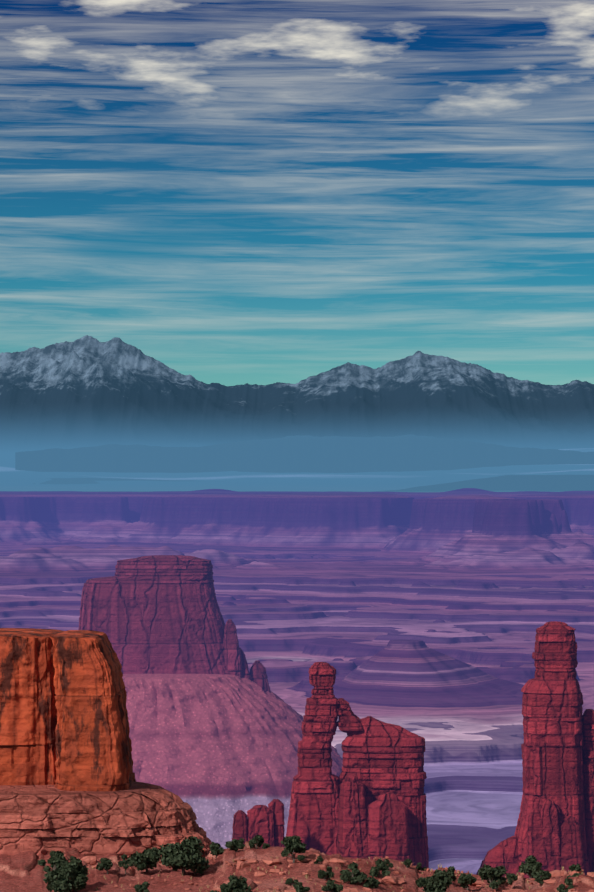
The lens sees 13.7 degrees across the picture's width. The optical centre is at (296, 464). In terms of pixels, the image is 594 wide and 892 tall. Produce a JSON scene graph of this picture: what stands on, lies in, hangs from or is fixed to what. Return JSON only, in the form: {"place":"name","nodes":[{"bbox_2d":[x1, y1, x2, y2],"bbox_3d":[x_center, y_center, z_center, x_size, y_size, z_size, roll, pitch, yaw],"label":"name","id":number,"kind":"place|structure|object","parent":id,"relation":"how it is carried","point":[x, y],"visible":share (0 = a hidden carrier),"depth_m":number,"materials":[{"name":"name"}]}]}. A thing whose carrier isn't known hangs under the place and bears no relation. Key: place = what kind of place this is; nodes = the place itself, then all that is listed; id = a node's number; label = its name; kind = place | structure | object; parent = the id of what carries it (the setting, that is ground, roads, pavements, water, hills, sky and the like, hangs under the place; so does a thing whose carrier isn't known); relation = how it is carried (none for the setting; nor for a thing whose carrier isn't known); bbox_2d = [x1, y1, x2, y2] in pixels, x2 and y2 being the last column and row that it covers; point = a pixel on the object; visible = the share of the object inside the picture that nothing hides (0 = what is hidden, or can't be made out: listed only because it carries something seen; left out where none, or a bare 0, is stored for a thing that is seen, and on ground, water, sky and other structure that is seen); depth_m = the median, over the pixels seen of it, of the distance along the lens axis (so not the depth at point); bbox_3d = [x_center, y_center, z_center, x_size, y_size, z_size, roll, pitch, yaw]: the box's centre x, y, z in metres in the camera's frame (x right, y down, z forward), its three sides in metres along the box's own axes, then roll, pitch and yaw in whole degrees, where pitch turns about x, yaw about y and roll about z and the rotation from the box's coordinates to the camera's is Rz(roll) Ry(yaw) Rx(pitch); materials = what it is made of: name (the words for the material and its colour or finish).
{"place":"outdoors","nodes":[
{"label":"outdoors","id":0,"kind":"place"},
{"bbox_2d":[33,478,225,483],"bbox_3d":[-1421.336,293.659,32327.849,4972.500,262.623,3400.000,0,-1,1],"label":"ridge terrain","id":1,"kind":"structure","parent":0,"point":[72,480],"depth_m":33736.95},
{"bbox_2d":[0,448,593,873],"bbox_3d":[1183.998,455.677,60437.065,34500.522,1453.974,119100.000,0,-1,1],"label":"canyon terrain","id":2,"kind":"structure","parent":0,"point":[426,614],"depth_m":8212.71,"materials":[{"name":"purple stone"}]},
{"bbox_2d":[78,555,226,674],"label":"butte","id":3,"kind":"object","parent":2,"relation":"on","point":[157,614],"visible":0.75,"depth_m":2958.87,"materials":[{"name":"stone"}]},
{"bbox_2d":[122,674,342,848],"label":"talus slope","id":4,"kind":"structure","parent":2,"relation":"on","point":[216,752],"depth_m":2873.93,"materials":[{"name":"stone"}]},
{"bbox_2d":[223,619,242,677],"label":"pinnacle rock","id":5,"kind":"object","parent":2,"relation":"on","point":[233,657],"visible":0.65,"depth_m":2962.25,"materials":[{"name":"purple stone"}]},
{"bbox_2d":[232,810,247,843],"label":"rock pillar","id":6,"kind":"structure","parent":2,"relation":"on","point":[240,829],"depth_m":1595.22,"materials":[{"name":"red stone"}]},
{"bbox_2d":[240,648,251,680],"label":"pinnacle rock","id":7,"kind":"object","parent":2,"relation":"on","point":[245,672],"visible":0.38,"depth_m":2969.55,"materials":[{"name":"purple stone"}]},
{"bbox_2d":[249,660,270,691],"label":"pinnacle rock","id":8,"kind":"object","parent":2,"relation":"on","point":[257,672],"visible":0.46,"depth_m":2977.43,"materials":[{"name":"purple stone"}]},
{"bbox_2d":[247,805,274,847],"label":"rock pillar","id":9,"kind":"structure","parent":2,"relation":"on","point":[260,821],"depth_m":1595.68,"materials":[{"name":"red stone"}]},
{"bbox_2d":[268,799,284,846],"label":"rock pillar","id":10,"kind":"structure","parent":2,"relation":"on","point":[276,806],"depth_m":1600.60,"materials":[{"name":"red stone"}]},
{"bbox_2d":[286,662,340,854],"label":"rock tower","id":11,"kind":"structure","parent":2,"relation":"on","point":[313,810],"depth_m":1639.47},
{"bbox_2d":[336,774,368,858],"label":"rock pillar","id":12,"kind":"structure","parent":2,"relation":"on","point":[352,835],"depth_m":1625.39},
{"bbox_2d":[339,716,428,867],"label":"rock butte","id":13,"kind":"object","parent":2,"relation":"on","point":[380,757],"visible":0.48,"depth_m":1640.90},
{"bbox_2d":[337,698,362,732],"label":"rock arch","id":14,"kind":"structure","parent":13,"relation":"on","point":[349,721],"depth_m":1641.84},
{"bbox_2d":[367,792,410,861],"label":"rock pillar","id":15,"kind":"structure","parent":2,"relation":"on","point":[388,826],"depth_m":1623.79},
{"bbox_2d":[476,836,518,877],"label":"rock buttress","id":16,"kind":"structure","parent":2,"relation":"on","point":[504,853],"depth_m":1682.63,"materials":[{"name":"red stone"}]},
{"bbox_2d":[526,808,550,877],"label":"rock pillar","id":17,"kind":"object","parent":2,"relation":"on","point":[536,848],"visible":0.38,"depth_m":1665.33,"materials":[{"name":"red stone"}]},
{"bbox_2d":[541,799,561,870],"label":"rock pillar","id":18,"kind":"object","parent":2,"relation":"on","point":[550,818],"visible":0.52,"depth_m":1665.39,"materials":[{"name":"red stone"}]},
{"bbox_2d":[515,621,589,877],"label":"rock tower","id":19,"kind":"structure","parent":2,"relation":"on","point":[552,744],"depth_m":1680.62,"materials":[{"name":"red stone"}]},
{"bbox_2d":[560,816,585,874],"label":"rock pillar","id":20,"kind":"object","parent":2,"relation":"on","point":[572,851],"visible":0.54,"depth_m":1665.56,"materials":[{"name":"red stone"}]},
{"bbox_2d":[582,709,593,871],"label":"rock pillar","id":21,"kind":"structure","parent":2,"relation":"on","point":[588,748],"depth_m":1692.48,"materials":[{"name":"red stone"}]},
{"bbox_2d":[0,335,593,452],"bbox_3d":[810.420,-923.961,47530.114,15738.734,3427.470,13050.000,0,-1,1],"label":"mountain terrain","id":22,"kind":"structure","parent":0,"point":[87,391],"depth_m":47153.27,"materials":[{"name":"blue stone"}]},
{"bbox_2d":[0,841,593,891],"bbox_3d":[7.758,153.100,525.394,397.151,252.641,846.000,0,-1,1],"label":"rocky ground","id":23,"kind":"structure","parent":0,"point":[22,872],"depth_m":144.42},
{"bbox_2d":[38,850,65,871],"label":"shrub","id":24,"kind":"object","parent":23,"relation":"on","point":[55,858],"visible":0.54,"depth_m":145.20,"materials":[{"name":"green plant"}]},
{"bbox_2d":[43,856,88,891],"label":"shrub","id":25,"kind":"object","parent":23,"relation":"on","point":[67,875],"visible":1,"depth_m":139.21,"materials":[{"name":"green plant"}]},
{"bbox_2d":[96,857,112,873],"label":"shrub","id":26,"kind":"object","parent":23,"relation":"on","point":[106,864],"visible":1,"depth_m":144.84,"materials":[{"name":"green plant"}]},
{"bbox_2d":[0,782,211,857],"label":"rock ledge","id":27,"kind":"object","parent":23,"relation":"on","point":[139,817],"visible":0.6,"depth_m":151.81,"materials":[{"name":"brown stone"}]},
{"bbox_2d":[0,628,62,784],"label":"cliff rock","id":28,"kind":"object","parent":27,"relation":"on","point":[28,716],"visible":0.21,"depth_m":155.78,"materials":[{"name":"orange stone"}]},
{"bbox_2d":[50,630,135,790],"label":"cliff rock","id":29,"kind":"object","parent":27,"relation":"on","point":[93,743],"visible":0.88,"depth_m":153.21,"materials":[{"name":"orange stone"}]},
{"bbox_2d":[118,854,133,873],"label":"shrub","id":30,"kind":"object","parent":23,"relation":"on","point":[124,863],"visible":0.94,"depth_m":145.99,"materials":[{"name":"green plant"}]},
{"bbox_2d":[134,881,149,891],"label":"shrub","id":31,"kind":"object","parent":23,"relation":"on","point":[143,886],"visible":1,"depth_m":138.55,"materials":[{"name":"green plant"}]},
{"bbox_2d":[129,847,160,871],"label":"shrub","id":32,"kind":"object","parent":23,"relation":"on","point":[146,858],"visible":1,"depth_m":145.41,"materials":[{"name":"green plant"}]},
{"bbox_2d":[158,836,209,874],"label":"shrub","id":33,"kind":"object","parent":23,"relation":"on","point":[184,855],"visible":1,"depth_m":143.02,"materials":[{"name":"green plant"}]},
{"bbox_2d":[209,842,224,856],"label":"shrub","id":34,"kind":"object","parent":23,"relation":"on","point":[215,849],"visible":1,"depth_m":151.40,"materials":[{"name":"green plant"}]},
{"bbox_2d":[225,838,244,851],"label":"shrub","id":35,"kind":"object","parent":23,"relation":"on","point":[235,845],"visible":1,"depth_m":147.83,"materials":[{"name":"green plant"}]},
{"bbox_2d":[220,875,252,891],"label":"shrub","id":36,"kind":"object","parent":23,"relation":"on","point":[237,884],"visible":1,"depth_m":136.13,"materials":[{"name":"green plant"}]},
{"bbox_2d":[248,834,264,848],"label":"shrub","id":37,"kind":"object","parent":23,"relation":"on","point":[258,840],"visible":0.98,"depth_m":152.44,"materials":[{"name":"green plant"}]},
{"bbox_2d":[262,843,270,848],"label":"shrub","id":38,"kind":"object","parent":23,"relation":"on","point":[265,846],"visible":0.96,"depth_m":151.48,"materials":[{"name":"green plant"}]},
{"bbox_2d":[285,878,297,884],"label":"shrub","id":39,"kind":"object","parent":23,"relation":"on","point":[289,881],"visible":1,"depth_m":138.30,"materials":[{"name":"green plant"}]},
{"bbox_2d":[281,835,306,862],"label":"shrub","id":40,"kind":"object","parent":23,"relation":"on","point":[294,843],"visible":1,"depth_m":144.24,"materials":[{"name":"green plant"}]},
{"bbox_2d":[293,882,309,891],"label":"shrub","id":41,"kind":"object","parent":23,"relation":"on","point":[298,886],"visible":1,"depth_m":135.73,"materials":[{"name":"green plant"}]},
{"bbox_2d":[314,855,322,863],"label":"shrub","id":42,"kind":"object","parent":23,"relation":"on","point":[319,859],"visible":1,"depth_m":144.07,"materials":[{"name":"green plant"}]},
{"bbox_2d":[317,866,334,879],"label":"shrub","id":43,"kind":"object","parent":23,"relation":"on","point":[327,874],"visible":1,"depth_m":140.31,"materials":[{"name":"green plant"}]},
{"bbox_2d":[322,879,343,891],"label":"shrub","id":44,"kind":"object","parent":23,"relation":"on","point":[331,886],"visible":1,"depth_m":136.29,"materials":[{"name":"green plant"}]},
{"bbox_2d":[77,854,593,891],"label":"rock slabs","id":45,"kind":"object","parent":23,"relation":"on","point":[92,861],"visible":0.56,"depth_m":144.43,"materials":[{"name":"brown stone"}]},
{"bbox_2d":[71,855,582,891],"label":"grass tufts","id":46,"kind":"object","parent":45,"relation":"on","point":[336,869],"visible":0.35,"depth_m":143.69,"materials":[{"name":"green plant"}]},
{"bbox_2d":[340,862,367,884],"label":"shrub","id":47,"kind":"object","parent":23,"relation":"on","point":[346,875],"visible":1,"depth_m":140.28,"materials":[{"name":"green plant"}]},
{"bbox_2d":[363,878,378,887],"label":"shrub","id":48,"kind":"object","parent":23,"relation":"on","point":[369,882],"visible":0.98,"depth_m":140.29,"materials":[{"name":"green plant"}]},
{"bbox_2d":[367,876,380,884],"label":"shrub","id":49,"kind":"object","parent":23,"relation":"on","point":[376,881],"visible":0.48,"depth_m":140.78,"materials":[{"name":"green plant"}]},
{"bbox_2d":[369,858,390,876],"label":"shrub","id":50,"kind":"object","parent":23,"relation":"on","point":[380,865],"visible":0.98,"depth_m":144.31,"materials":[{"name":"green plant"}]},
{"bbox_2d":[384,859,392,867],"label":"shrub","id":51,"kind":"object","parent":23,"relation":"on","point":[388,863],"visible":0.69,"depth_m":147.72,"materials":[{"name":"green plant"}]},
{"bbox_2d":[403,858,411,867],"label":"shrub","id":52,"kind":"object","parent":23,"relation":"on","point":[407,862],"visible":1,"depth_m":150.89,"materials":[{"name":"green plant"}]},
{"bbox_2d":[416,863,426,870],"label":"shrub","id":53,"kind":"object","parent":23,"relation":"on","point":[419,867],"visible":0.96,"depth_m":152.41,"materials":[{"name":"green plant"}]},
{"bbox_2d":[416,869,452,891],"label":"shrub","id":54,"kind":"object","parent":23,"relation":"on","point":[438,881],"visible":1,"depth_m":142.71,"materials":[{"name":"green plant"}]},
{"bbox_2d":[443,866,456,881],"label":"shrub","id":55,"kind":"object","parent":23,"relation":"on","point":[450,872],"visible":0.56,"depth_m":147.64,"materials":[{"name":"green plant"}]},
{"bbox_2d":[457,873,476,889],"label":"shrub","id":56,"kind":"object","parent":23,"relation":"on","point":[465,881],"visible":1,"depth_m":146.34,"materials":[{"name":"green plant"}]},
{"bbox_2d":[478,864,506,888],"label":"shrub","id":57,"kind":"object","parent":23,"relation":"on","point":[490,875],"visible":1,"depth_m":146.61,"materials":[{"name":"green plant"}]},
{"bbox_2d":[506,873,516,884],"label":"shrub","id":58,"kind":"object","parent":23,"relation":"on","point":[509,876],"visible":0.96,"depth_m":152.18,"materials":[{"name":"green plant"}]},
{"bbox_2d":[518,855,543,878],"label":"shrub","id":59,"kind":"object","parent":23,"relation":"on","point":[530,865],"visible":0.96,"depth_m":152.16,"materials":[{"name":"green plant"}]},
{"bbox_2d":[531,871,551,886],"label":"shrub","id":60,"kind":"object","parent":23,"relation":"on","point":[545,875],"visible":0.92,"depth_m":149.38,"materials":[{"name":"green plant"}]},
{"bbox_2d":[556,878,573,891],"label":"shrub","id":61,"kind":"object","parent":23,"relation":"on","point":[569,882],"visible":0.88,"depth_m":140.85,"materials":[{"name":"green plant"}]},
{"bbox_2d":[567,873,580,877],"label":"shrub","id":62,"kind":"object","parent":23,"relation":"on","point":[575,874],"visible":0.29,"depth_m":147.52,"materials":[{"name":"green plant"}]},
{"bbox_2d":[569,864,580,871],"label":"shrub","id":63,"kind":"object","parent":23,"relation":"on","point":[577,867],"visible":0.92,"depth_m":152.21,"materials":[{"name":"green plant"}]},
{"bbox_2d":[0,0,593,385],"label":"sky","id":64,"kind":"structure","parent":0,"point":[228,192],"materials":[{"name":"blue"}]},
{"bbox_2d":[15,434,593,472],"bbox_3d":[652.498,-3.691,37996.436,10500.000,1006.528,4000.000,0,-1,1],"label":"distant hill","id":65,"kind":"structure","parent":0,"point":[317,454],"depth_m":39132.29,"materials":[{"name":"blue"}]},
{"bbox_2d":[387,475,593,491],"bbox_3d":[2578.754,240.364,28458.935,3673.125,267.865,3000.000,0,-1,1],"label":"mesa terrain","id":66,"kind":"structure","parent":0,"point":[543,483],"depth_m":29145.67,"materials":[{"name":"blue"}]}
]}

